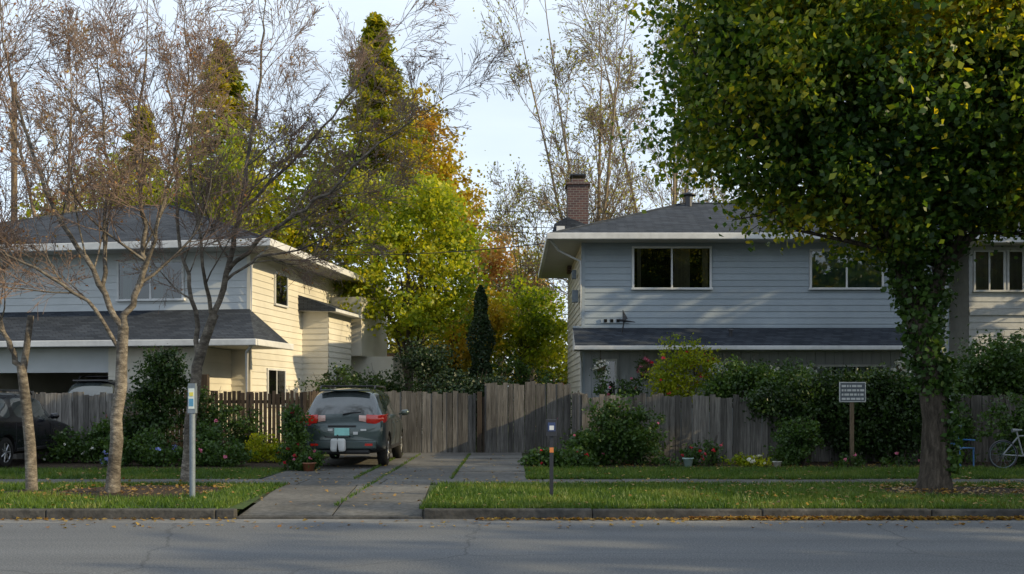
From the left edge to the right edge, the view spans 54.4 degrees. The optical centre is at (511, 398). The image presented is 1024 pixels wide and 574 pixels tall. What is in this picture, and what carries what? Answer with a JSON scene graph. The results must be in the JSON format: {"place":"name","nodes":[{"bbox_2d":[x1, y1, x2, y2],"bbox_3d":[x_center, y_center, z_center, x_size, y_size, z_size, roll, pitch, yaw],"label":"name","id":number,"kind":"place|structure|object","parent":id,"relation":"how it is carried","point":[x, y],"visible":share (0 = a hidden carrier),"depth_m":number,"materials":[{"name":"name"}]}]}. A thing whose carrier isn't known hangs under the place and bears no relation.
{"place":"outdoors","nodes":[
{"label":"outdoors","id":0,"kind":"place"},
{"bbox_2d":[123,263,162,298],"bbox_3d":[-11.289,-3.600,30.466,1.312,1.080,0.014,0,0,9],"label":"bedroom window curtain","id":1,"kind":"object","parent":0,"point":[127,287],"visible":0.86,"depth_m":30.52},
{"bbox_2d":[0,309,287,342],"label":"garage roof","id":2,"kind":"structure","parent":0,"point":[163,324],"depth_m":29.11,"materials":[{"name":"grey"}]},
{"bbox_2d":[0,339,293,349],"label":"garage gutter","id":3,"kind":"object","parent":2,"relation":"attached to","point":[164,342],"visible":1,"depth_m":27.66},
{"bbox_2d":[120,262,181,298],"bbox_3d":[-11.044,-3.600,30.442,2.050,1.100,0.004,0,0,9],"label":"window","id":4,"kind":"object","parent":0,"point":[176,267],"visible":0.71,"depth_m":30.38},
{"bbox_2d":[302,312,350,391],"bbox_3d":[-6.586,-0.825,35.505,0.972,4.450,2.522,0,0,9],"label":"bay siding","id":5,"kind":"object","parent":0,"point":[315,345],"visible":0.48,"depth_m":34.31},
{"bbox_2d":[298,295,363,318],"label":"bay roof","id":6,"kind":"structure","parent":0,"point":[305,304],"depth_m":33.93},
{"bbox_2d":[240,453,525,515],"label":"driveway","id":7,"kind":"structure","parent":0,"point":[303,503],"depth_m":19.50,"materials":[{"name":"concrete"}]},
{"bbox_2d":[303,385,408,465],"bbox_3d":[-3.860,0.631,24.746,2.431,1.898,5.040,0,0,0],"label":"parked car","id":8,"kind":"object","parent":7,"relation":"on","point":[358,421],"visible":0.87,"depth_m":22.76,"materials":[{"name":"paint"}]},
{"bbox_2d":[0,0,860,376],"label":"sky","id":9,"kind":"structure","parent":0,"point":[501,127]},
{"bbox_2d":[237,423,732,515],"bbox_3d":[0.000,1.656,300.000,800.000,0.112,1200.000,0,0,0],"label":"ground","id":10,"kind":"structure","parent":0,"point":[240,511],"depth_m":27.76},
{"bbox_2d":[0,373,96,393],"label":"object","id":11,"kind":"object","parent":10,"relation":"on","point":[52,382],"depth_m":33.62,"materials":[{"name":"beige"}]},
{"bbox_2d":[0,0,140,219],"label":"tall bare tree","id":12,"kind":"object","parent":10,"relation":"on","point":[53,141],"visible":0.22,"depth_m":39.50,"materials":[{"name":"brown plant"}]},
{"bbox_2d":[67,376,114,421],"bbox_3d":[-11.570,0.463,29.810,2.294,2.234,4.590,0,0,9],"label":"parked van","id":13,"kind":"object","parent":10,"relation":"on","point":[92,387],"visible":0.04,"depth_m":28.00,"materials":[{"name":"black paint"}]},
{"bbox_2d":[10,142,189,220],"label":"maple tree","id":14,"kind":"object","parent":10,"relation":"on","point":[38,203],"visible":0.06,"depth_m":44.93,"materials":[{"name":"brown plant"}]},
{"bbox_2d":[97,373,107,378],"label":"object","id":15,"kind":"object","parent":10,"relation":"on","point":[102,374],"depth_m":36.63,"materials":[{"name":"black"}]},
{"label":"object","id":16,"kind":"object","parent":15,"relation":"on","visible":0},
{"bbox_2d":[0,246,384,291],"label":"soffit","id":17,"kind":"structure","parent":16,"relation":"on","point":[175,250],"depth_m":30.53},
{"bbox_2d":[0,238,390,292],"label":"gutters","id":18,"kind":"object","parent":17,"relation":"on","point":[169,244],"visible":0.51,"depth_m":29.55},
{"bbox_2d":[0,206,257,244],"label":"roof","id":19,"kind":"structure","parent":18,"relation":"on","point":[167,225],"depth_m":32.16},
{"bbox_2d":[0,347,226,448],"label":"garage walls","id":20,"kind":"structure","parent":10,"relation":"on","point":[71,360],"depth_m":28.74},
{"bbox_2d":[108,347,231,447],"bbox_3d":[-13.279,-0.030,29.780,9.425,2.860,2.025,0,0,8],"label":"garage siding","id":21,"kind":"object","parent":20,"relation":"attached to","point":[216,367],"visible":0.23,"depth_m":28.49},
{"bbox_2d":[0,251,246,311],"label":"front siding","id":22,"kind":"object","parent":10,"relation":"on","point":[235,296],"visible":0.28,"depth_m":30.66,"materials":[{"name":"wood"}]},
{"bbox_2d":[115,260,185,301],"bbox_3d":[-11.049,-3.600,30.412,2.250,1.240,0.115,0,0,8],"label":"bedroom window frame","id":23,"kind":"object","parent":22,"relation":"attached to","point":[183,298],"visible":0.73,"depth_m":30.39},
{"bbox_2d":[247,252,251,391],"bbox_3d":[-7.920,-1.520,30.016,0.115,5.840,0.095,0,0,8],"label":"corner board","id":24,"kind":"object","parent":22,"relation":"attached to","point":[249,258],"depth_m":29.97,"materials":[{"name":"beige"}]},
{"bbox_2d":[3,486,275,508],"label":"grass verge","id":25,"kind":"object","parent":10,"relation":"on","point":[242,505],"depth_m":15.00,"materials":[{"name":"plant"}]},
{"bbox_2d":[0,0,63,490],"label":"bare street tree","id":26,"kind":"object","parent":25,"relation":"on","point":[31,480],"visible":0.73,"depth_m":16.75,"materials":[{"name":"brown plant"}]},
{"bbox_2d":[51,485,231,498],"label":"mulch","id":27,"kind":"object","parent":25,"relation":"on","point":[99,491],"visible":0.44,"depth_m":16.77,"materials":[{"name":"soil"}]},
{"bbox_2d":[0,0,287,492],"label":"bare street tree","id":28,"kind":"object","parent":25,"relation":"on","point":[113,474],"visible":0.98,"depth_m":16.26,"materials":[{"name":"brown plant"}]},
{"bbox_2d":[188,383,196,496],"bbox_3d":[-5.040,0.720,15.694,0.120,1.920,0.112,0,0,0],"label":"utility marker post","id":29,"kind":"object","parent":25,"relation":"on","point":[192,399],"visible":0.98,"depth_m":15.66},
{"bbox_2d":[117,104,168,203],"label":"conifer tree","id":30,"kind":"object","parent":10,"relation":"on","point":[145,126],"visible":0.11,"depth_m":53.65,"materials":[{"name":"green plant"}]},
{"bbox_2d":[6,457,328,469],"bbox_3d":[-22.450,1.584,24.500,35.100,0.001,5.000,0,0,0],"label":"garden bed","id":31,"kind":"object","parent":10,"relation":"on","point":[19,463],"depth_m":23.58,"materials":[{"name":"soil"}]},
{"bbox_2d":[0,390,71,467],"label":"parked car","id":32,"kind":"object","parent":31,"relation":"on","point":[12,436],"visible":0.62,"depth_m":23.11,"materials":[{"name":"black paint"}]},
{"bbox_2d":[0,391,138,458],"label":"wooden fence","id":33,"kind":"object","parent":31,"relation":"on","point":[86,408],"visible":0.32,"depth_m":26.18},
{"bbox_2d":[36,416,132,462],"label":"garden shrub","id":34,"kind":"object","parent":31,"relation":"on","point":[91,450],"visible":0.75,"depth_m":24.40,"materials":[{"name":"green plant"}]},
{"bbox_2d":[94,418,182,466],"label":"flowering bush","id":35,"kind":"object","parent":31,"relation":"on","point":[150,452],"visible":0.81,"depth_m":23.27,"materials":[{"name":"green plant"}]},
{"bbox_2d":[102,343,191,461],"bbox_3d":[-9.219,0.150,25.106,2.374,3.106,1.817,0,0,-30],"label":"garden shrub","id":36,"kind":"object","parent":31,"relation":"on","point":[155,397],"visible":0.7,"depth_m":24.91,"materials":[{"name":"green plant"}]},
{"bbox_2d":[168,417,257,466],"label":"flowering bush","id":37,"kind":"object","parent":31,"relation":"on","point":[213,450],"visible":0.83,"depth_m":23.29,"materials":[{"name":"green plant"}]},
{"bbox_2d":[172,385,273,452],"bbox_3d":[-7.461,0.653,25.731,2.535,2.101,1.322,0,0,-16],"label":"rhododendron","id":38,"kind":"object","parent":31,"relation":"on","point":[214,413],"visible":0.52,"depth_m":25.70,"materials":[{"name":"green plant"}]},
{"bbox_2d":[236,430,285,462],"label":"garden shrub","id":39,"kind":"object","parent":31,"relation":"on","point":[263,450],"visible":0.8,"depth_m":24.69,"materials":[{"name":"green plant"}]},
{"bbox_2d":[171,39,280,223],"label":"conifer tree","id":40,"kind":"object","parent":10,"relation":"on","point":[235,86],"visible":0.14,"depth_m":49.51,"materials":[{"name":"green plant"}]},
{"bbox_2d":[143,112,322,247],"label":"maple tree","id":41,"kind":"object","parent":10,"relation":"on","point":[265,220],"visible":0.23,"depth_m":43.39,"materials":[{"name":"green plant"}]},
{"bbox_2d":[161,390,307,456],"bbox_3d":[-7.522,0.671,27.063,4.045,1.818,0.194,0,0,0],"label":"wooden fence","id":42,"kind":"object","parent":10,"relation":"on","point":[261,401],"visible":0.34,"depth_m":26.98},
{"bbox_2d":[231,252,347,441],"bbox_3d":[-8.561,-1.525,35.649,3.022,5.850,11.022,0,0,9],"label":"side siding","id":43,"kind":"object","parent":10,"relation":"on","point":[285,324],"visible":0.2,"depth_m":32.07,"materials":[{"name":"wood"}]},
{"bbox_2d":[273,400,319,469],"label":"flowering bush","id":44,"kind":"object","parent":10,"relation":"on","point":[293,426],"visible":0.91,"depth_m":21.88,"materials":[{"name":"green plant"}]},
{"bbox_2d":[284,443,329,470],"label":"flowering bush","id":45,"kind":"object","parent":10,"relation":"on","point":[306,455],"visible":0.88,"depth_m":21.67,"materials":[{"name":"green plant"}]},
{"bbox_2d":[11,81,615,254],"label":"utility pole","id":46,"kind":"object","parent":10,"relation":"on","point":[13,188],"visible":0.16,"depth_m":44.90,"materials":[{"name":"brown wood"}]},
{"bbox_2d":[256,115,377,270],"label":"maple tree","id":47,"kind":"object","parent":10,"relation":"on","point":[302,182],"visible":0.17,"depth_m":44.30,"materials":[{"name":"plant"}]},
{"bbox_2d":[115,0,530,481],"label":"bare street tree","id":48,"kind":"object","parent":10,"relation":"on","point":[201,346],"visible":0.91,"depth_m":18.76,"materials":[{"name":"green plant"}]},
{"bbox_2d":[294,361,416,419],"bbox_3d":[-5.233,0.220,33.159,4.255,2.972,2.624,0,0,-21],"label":"garden shrub","id":49,"kind":"object","parent":10,"relation":"on","point":[388,385],"visible":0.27,"depth_m":32.99,"materials":[{"name":"green plant"}]},
{"bbox_2d":[351,356,416,418],"bbox_3d":[-5.304,0.000,39.824,2.170,3.200,3.800,0,0,9],"label":"extension","id":50,"kind":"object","parent":10,"relation":"on","point":[377,365],"visible":0.21,"depth_m":37.93,"materials":[{"name":"beige"}]},
{"bbox_2d":[331,297,386,356],"bbox_3d":[-5.939,-2.700,38.959,1.170,2.200,3.500,0,0,9],"label":"extension","id":51,"kind":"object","parent":50,"relation":"on","point":[365,342],"visible":0.5,"depth_m":37.53,"materials":[{"name":"beige"}]},
{"bbox_2d":[291,11,480,367],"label":"conifer tree","id":52,"kind":"object","parent":10,"relation":"on","point":[376,21],"visible":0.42,"depth_m":45.31,"materials":[{"name":"green plant"}]},
{"bbox_2d":[329,166,499,391],"bbox_3d":[-4.220,-3.591,38.347,7.579,10.594,5.854,0,0,0],"label":"maple tree","id":53,"kind":"object","parent":10,"relation":"on","point":[427,309],"visible":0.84,"depth_m":37.50,"materials":[{"name":"green plant"}]},
{"bbox_2d":[384,390,475,452],"bbox_3d":[-3.248,0.670,29.061,4.395,1.820,0.198,0,0,0],"label":"wooden fence","id":54,"kind":"object","parent":10,"relation":"on","point":[422,425],"visible":0.52,"depth_m":28.98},
{"bbox_2d":[392,330,478,404],"bbox_3d":[-2.545,-0.274,32.944,2.902,3.961,2.224,0,0,0],"label":"garden tree","id":55,"kind":"object","parent":10,"relation":"on","point":[433,363],"visible":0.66,"depth_m":32.71,"materials":[{"name":"green plant"}]},
{"bbox_2d":[392,82,496,362],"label":"autumn tree","id":56,"kind":"object","parent":10,"relation":"on","point":[448,170],"visible":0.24,"depth_m":49.23,"materials":[{"name":"orange plant"}]},
{"bbox_2d":[412,368,524,443],"bbox_3d":[-1.392,0.363,30.613,3.621,2.682,2.255,0,0,0],"label":"garden shrub","id":57,"kind":"object","parent":10,"relation":"on","point":[477,384],"visible":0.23,"depth_m":30.43,"materials":[{"name":"green plant"}]},
{"bbox_2d":[425,281,530,433],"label":"garden tree","id":58,"kind":"object","parent":10,"relation":"on","point":[497,318],"visible":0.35,"depth_m":40.77,"materials":[{"name":"green plant"}]},
{"bbox_2d":[401,349,554,439],"bbox_3d":[-1.483,-0.076,37.222,6.880,3.560,3.275,0,0,-28],"label":"garden shrub","id":59,"kind":"object","parent":10,"relation":"on","point":[517,363],"visible":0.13,"depth_m":37.64,"materials":[{"name":"green plant"}]},
{"bbox_2d":[465,284,496,443],"bbox_3d":[-1.044,-1.079,33.497,1.080,5.558,1.060,0,0,0],"label":"columnar cypress","id":60,"kind":"object","parent":10,"relation":"on","point":[482,332],"visible":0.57,"depth_m":33.31,"materials":[{"name":"green plant"}]},
{"bbox_2d":[477,392,484,452],"bbox_3d":[-0.900,0.750,28.970,0.240,1.900,0.140,0,0,0],"label":"gate post","id":61,"kind":"object","parent":10,"relation":"on","point":[480,424],"visible":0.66,"depth_m":28.90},
{"bbox_2d":[485,381,570,452],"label":"wooden gate","id":62,"kind":"structure","parent":61,"relation":"attached to","point":[499,406],"depth_m":28.88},
{"bbox_2d":[439,199,567,381],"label":"autumn tree","id":63,"kind":"object","parent":10,"relation":"on","point":[495,258],"visible":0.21,"depth_m":59.16,"materials":[{"name":"orange plant"}]},
{"bbox_2d":[454,274,567,431],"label":"garden tree","id":64,"kind":"object","parent":10,"relation":"on","point":[533,332],"visible":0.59,"depth_m":42.36,"materials":[{"name":"green plant"}]},
{"bbox_2d":[0,508,1023,518],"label":"kerb","id":65,"kind":"structure","parent":10,"relation":"on","point":[230,513],"depth_m":14.09,"materials":[{"name":"concrete"}]},
{"bbox_2d":[0,454,1023,528],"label":"fallen leaves","id":66,"kind":"object","parent":10,"relation":"on","point":[861,517],"visible":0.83,"depth_m":14.06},
{"bbox_2d":[0,519,1023,522],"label":"road gutter","id":67,"kind":"object","parent":10,"relation":"on","point":[468,521],"visible":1,"depth_m":13.80,"materials":[{"name":"concrete"}]},
{"bbox_2d":[476,150,567,380],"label":"tall bare tree","id":68,"kind":"object","parent":10,"relation":"on","point":[525,257],"visible":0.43,"depth_m":55.34,"materials":[{"name":"brown plant"}]},
{"bbox_2d":[473,0,677,336],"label":"tall bare tree","id":69,"kind":"object","parent":10,"relation":"on","point":[598,116],"visible":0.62,"depth_m":49.27,"materials":[{"name":"brown plant"}]},
{"bbox_2d":[593,373,648,396],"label":"climbing plant","id":70,"kind":"object","parent":10,"relation":"on","point":[602,387],"visible":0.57,"depth_m":30.29,"materials":[{"name":"green plant"}]},
{"bbox_2d":[548,0,733,215],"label":"tall bare tree","id":71,"kind":"object","parent":10,"relation":"on","point":[674,194],"visible":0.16,"depth_m":54.24,"materials":[{"name":"brown plant"}]},
{"bbox_2d":[639,332,727,402],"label":"shrub","id":72,"kind":"object","parent":10,"relation":"on","point":[687,359],"visible":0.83,"depth_m":29.82,"materials":[{"name":"green plant"}]},
{"bbox_2d":[426,485,1021,508],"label":"grass verge","id":73,"kind":"object","parent":10,"relation":"on","point":[430,487],"depth_m":16.07,"materials":[{"name":"plant"}]},
{"bbox_2d":[0,452,1023,508],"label":"grass","id":74,"kind":"structure","parent":73,"relation":"on","point":[517,494],"depth_m":16.67,"materials":[{"name":"plant"}]},
{"bbox_2d":[546,419,556,496],"bbox_3d":[0.630,1.005,15.895,0.170,1.350,0.130,0,0,0],"label":"bollard post","id":75,"kind":"object","parent":73,"relation":"on","point":[551,428],"visible":0.84,"depth_m":15.84,"materials":[{"name":"black metal"}]},
{"bbox_2d":[881,486,1022,497],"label":"mulch","id":76,"kind":"object","parent":73,"relation":"on","point":[958,488],"visible":0.23,"depth_m":16.80,"materials":[{"name":"soil"}]},
{"bbox_2d":[570,351,899,445],"bbox_3d":[8.130,-1.570,36.100,11.720,6.900,8.140,0,0,0],"label":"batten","id":77,"kind":"object","parent":10,"relation":"on","point":[703,373],"visible":0.14,"depth_m":32.03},
{"bbox_2d":[567,247,580,433],"bbox_3d":[2.249,-1.810,36.100,0.022,6.420,8.200,0,0,0],"label":"side siding","id":78,"kind":"object","parent":77,"relation":"attached to","point":[573,358],"visible":0.64,"depth_m":36.38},
{"bbox_2d":[631,246,712,289],"bbox_3d":[5.130,-4.190,31.942,2.620,1.400,0.115,0,0,0],"label":"bedroom window frame","id":79,"kind":"object","parent":77,"relation":"attached to","point":[710,287],"visible":1,"depth_m":31.91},
{"bbox_2d":[557,204,967,232],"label":"roof","id":80,"kind":"structure","parent":77,"relation":"on","point":[683,218],"depth_m":32.86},
{"bbox_2d":[565,182,589,273],"bbox_3d":[2.490,-6.475,37.900,0.920,3.350,0.940,0,0,0],"label":"chimney","id":81,"kind":"object","parent":80,"relation":"attached to","point":[577,202],"depth_m":37.50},
{"bbox_2d":[541,239,986,276],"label":"soffit","id":82,"kind":"structure","parent":77,"relation":"on","point":[556,263],"depth_m":31.95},
{"bbox_2d":[538,233,995,278],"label":"gutters","id":83,"kind":"object","parent":82,"relation":"on","point":[549,236],"visible":0.45,"depth_m":31.05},
{"bbox_2d":[585,333,944,444],"bbox_3d":[8.107,-0.350,32.005,11.686,3.700,0.030,0,0,0],"label":"panelling","id":84,"kind":"object","parent":77,"relation":"attached to","point":[628,365],"visible":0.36,"depth_m":31.99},
{"bbox_2d":[581,243,948,393],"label":"corner boards","id":85,"kind":"object","parent":77,"relation":"attached to","point":[583,301],"visible":0.21,"depth_m":31.96,"materials":[{"name":"white"}]},
{"bbox_2d":[808,249,883,289],"bbox_3d":[10.740,-4.140,31.942,2.440,1.300,0.115,0,0,0],"label":"bedroom window frame","id":86,"kind":"object","parent":77,"relation":"attached to","point":[835,288],"visible":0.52,"depth_m":31.91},
{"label":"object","id":87,"kind":"object","parent":77,"relation":"attached to","visible":0},
{"bbox_2d":[573,326,895,327],"bbox_3d":[7.275,-2.300,31.948,10.650,0.060,0.035,0,0,0],"label":"flashing","id":88,"kind":"object","parent":87,"relation":"on","point":[734,326],"visible":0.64,"depth_m":31.93,"materials":[{"name":"white"}]},
{"bbox_2d":[525,458,1023,468],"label":"garden bed","id":89,"kind":"object","parent":10,"relation":"on","point":[872,465],"depth_m":23.58,"materials":[{"name":"soil"}]},
{"bbox_2d":[517,442,600,466],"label":"plant","id":90,"kind":"object","parent":89,"relation":"on","point":[540,456],"visible":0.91,"depth_m":22.97,"materials":[{"name":"green plant"}]},
{"bbox_2d":[554,389,674,465],"bbox_3d":[2.415,0.734,23.925,2.918,1.944,1.850,0,0,0],"label":"rose bush","id":91,"kind":"object","parent":89,"relation":"on","point":[628,436],"visible":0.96,"depth_m":23.62,"materials":[{"name":"green plant"}]},
{"bbox_2d":[677,432,726,465],"bbox_3d":[4.500,1.244,23.544,1.178,0.918,0.826,0,0,8],"label":"flower bed","id":92,"kind":"object","parent":89,"relation":"on","point":[713,452],"visible":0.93,"depth_m":23.48,"materials":[{"name":"green plant"}]},
{"bbox_2d":[720,451,771,465],"bbox_3d":[5.506,1.460,23.403,1.207,0.494,0.762,0,0,14],"label":"flower bed","id":93,"kind":"object","parent":89,"relation":"on","point":[748,460],"visible":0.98,"depth_m":23.27,"materials":[{"name":"green plant"}]},
{"bbox_2d":[692,354,822,411],"bbox_3d":[6.417,-0.417,25.855,3.264,1.572,1.765,0,0,26],"label":"ivy hedge","id":94,"kind":"object","parent":89,"relation":"on","point":[735,378],"visible":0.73,"depth_m":25.69,"materials":[{"name":"green plant"}]},
{"bbox_2d":[653,448,920,467],"bbox_3d":[6.774,1.381,23.185,7.035,0.656,0.930,0,0,0],"label":"flower bed","id":95,"kind":"object","parent":89,"relation":"on","point":[844,460],"visible":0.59,"depth_m":23.08,"materials":[{"name":"green plant"}]},
{"bbox_2d":[763,415,825,465],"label":"garden shrub","id":96,"kind":"object","parent":89,"relation":"on","point":[796,448],"visible":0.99,"depth_m":23.43,"materials":[{"name":"green plant"}]},
{"bbox_2d":[579,393,1023,461],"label":"wooden fence","id":97,"kind":"object","parent":89,"relation":"on","point":[752,437],"visible":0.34,"depth_m":24.98,"materials":[{"name":"wood"}]},
{"bbox_2d":[739,362,921,462],"bbox_3d":[8.233,0.387,24.646,5.132,2.634,2.092,0,0,0],"label":"ivy hedge","id":98,"kind":"object","parent":89,"relation":"on","point":[884,390],"visible":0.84,"depth_m":24.41,"materials":[{"name":"green plant"}]},
{"bbox_2d":[839,382,865,465],"bbox_3d":[8.000,0.645,23.421,0.620,2.070,0.098,0,0,0],"label":"yard sign","id":99,"kind":"object","parent":89,"relation":"on","point":[851,392],"visible":0.96,"depth_m":23.38,"materials":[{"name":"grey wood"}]},
{"bbox_2d":[949,388,1023,465],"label":"garden shrub","id":100,"kind":"object","parent":89,"relation":"on","point":[1012,422],"visible":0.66,"depth_m":23.43,"materials":[{"name":"green plant"}]},
{"bbox_2d":[610,0,1023,488],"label":"leafy street tree","id":101,"kind":"object","parent":10,"relation":"on","point":[901,117],"visible":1,"depth_m":15.86,"materials":[{"name":"green plant"}]},
{"bbox_2d":[968,250,968,341],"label":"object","id":102,"kind":"object","parent":10,"relation":"on","point":[968,294],"depth_m":34.09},
{"bbox_2d":[949,246,1023,395],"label":"wall siding","id":103,"kind":"object","parent":102,"relation":"attached to","point":[992,324],"depth_m":33.99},
{"bbox_2d":[972,250,1006,291],"bbox_3d":[16.275,-4.350,33.943,1.150,1.440,0.115,0,0,0],"label":"window frame","id":104,"kind":"object","parent":102,"relation":"attached to","point":[1004,272],"visible":1,"depth_m":33.91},
{"bbox_2d":[948,324,1023,397],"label":"garden shrub","id":105,"kind":"object","parent":10,"relation":"on","point":[996,372],"visible":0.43,"depth_m":25.80,"materials":[{"name":"green plant"}]},
{"bbox_2d":[0,523,1023,573],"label":"road","id":106,"kind":"structure","parent":0,"point":[544,548],"depth_m":11.29,"materials":[{"name":"asphalt"}]},
{"bbox_2d":[0,479,1023,484],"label":"sidewalk","id":107,"kind":"structure","parent":0,"point":[362,482],"depth_m":19.12,"materials":[{"name":"concrete"}]},
{"bbox_2d":[634,249,708,286],"bbox_3d":[5.130,-4.190,31.972,2.420,1.260,0.004,0,0,0],"label":"window","id":108,"kind":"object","parent":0,"point":[655,267],"visible":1,"depth_m":31.97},
{"bbox_2d":[637,249,707,286],"bbox_3d":[5.154,-4.190,31.959,2.275,1.240,0.009,0,0,0],"label":"bedroom window curtain","id":109,"kind":"object","parent":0,"point":[681,267],"visible":1,"depth_m":31.95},
{"bbox_2d":[573,328,904,345],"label":"pent roof","id":110,"kind":"structure","parent":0,"point":[755,336],"depth_m":31.37,"materials":[{"name":"grey"}]},
{"bbox_2d":[574,346,904,349],"bbox_3d":[7.275,-1.565,30.640,10.750,0.130,0.119,0,0,0],"label":"pent gutter","id":111,"kind":"object","parent":110,"relation":"attached to","point":[748,347],"visible":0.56,"depth_m":30.58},
{"bbox_2d":[585,243,944,328],"bbox_3d":[8.141,-1.810,36.100,11.762,6.420,8.244,0,0,0],"label":"wall siding","id":112,"kind":"object","parent":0,"point":[763,284],"depth_m":31.99,"materials":[{"name":"wood"}]},
{"bbox_2d":[812,252,880,286],"bbox_3d":[10.740,-4.140,31.972,2.240,1.160,0.004,0,0,0],"label":"window glass","id":113,"kind":"object","parent":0,"point":[859,275],"visible":0.79,"depth_m":31.97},
{"bbox_2d":[976,252,1002,289],"bbox_3d":[16.275,-4.350,33.959,0.950,1.280,0.009,0,0,0],"label":"window curtain","id":114,"kind":"object","parent":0,"point":[996,271],"depth_m":33.95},
{"bbox_2d":[1009,252,1021,289],"bbox_3d":[17.675,-4.350,33.959,1.450,1.280,0.009,0,0,0],"label":"curtain window","id":115,"kind":"structure","parent":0,"point":[1015,274],"depth_m":33.95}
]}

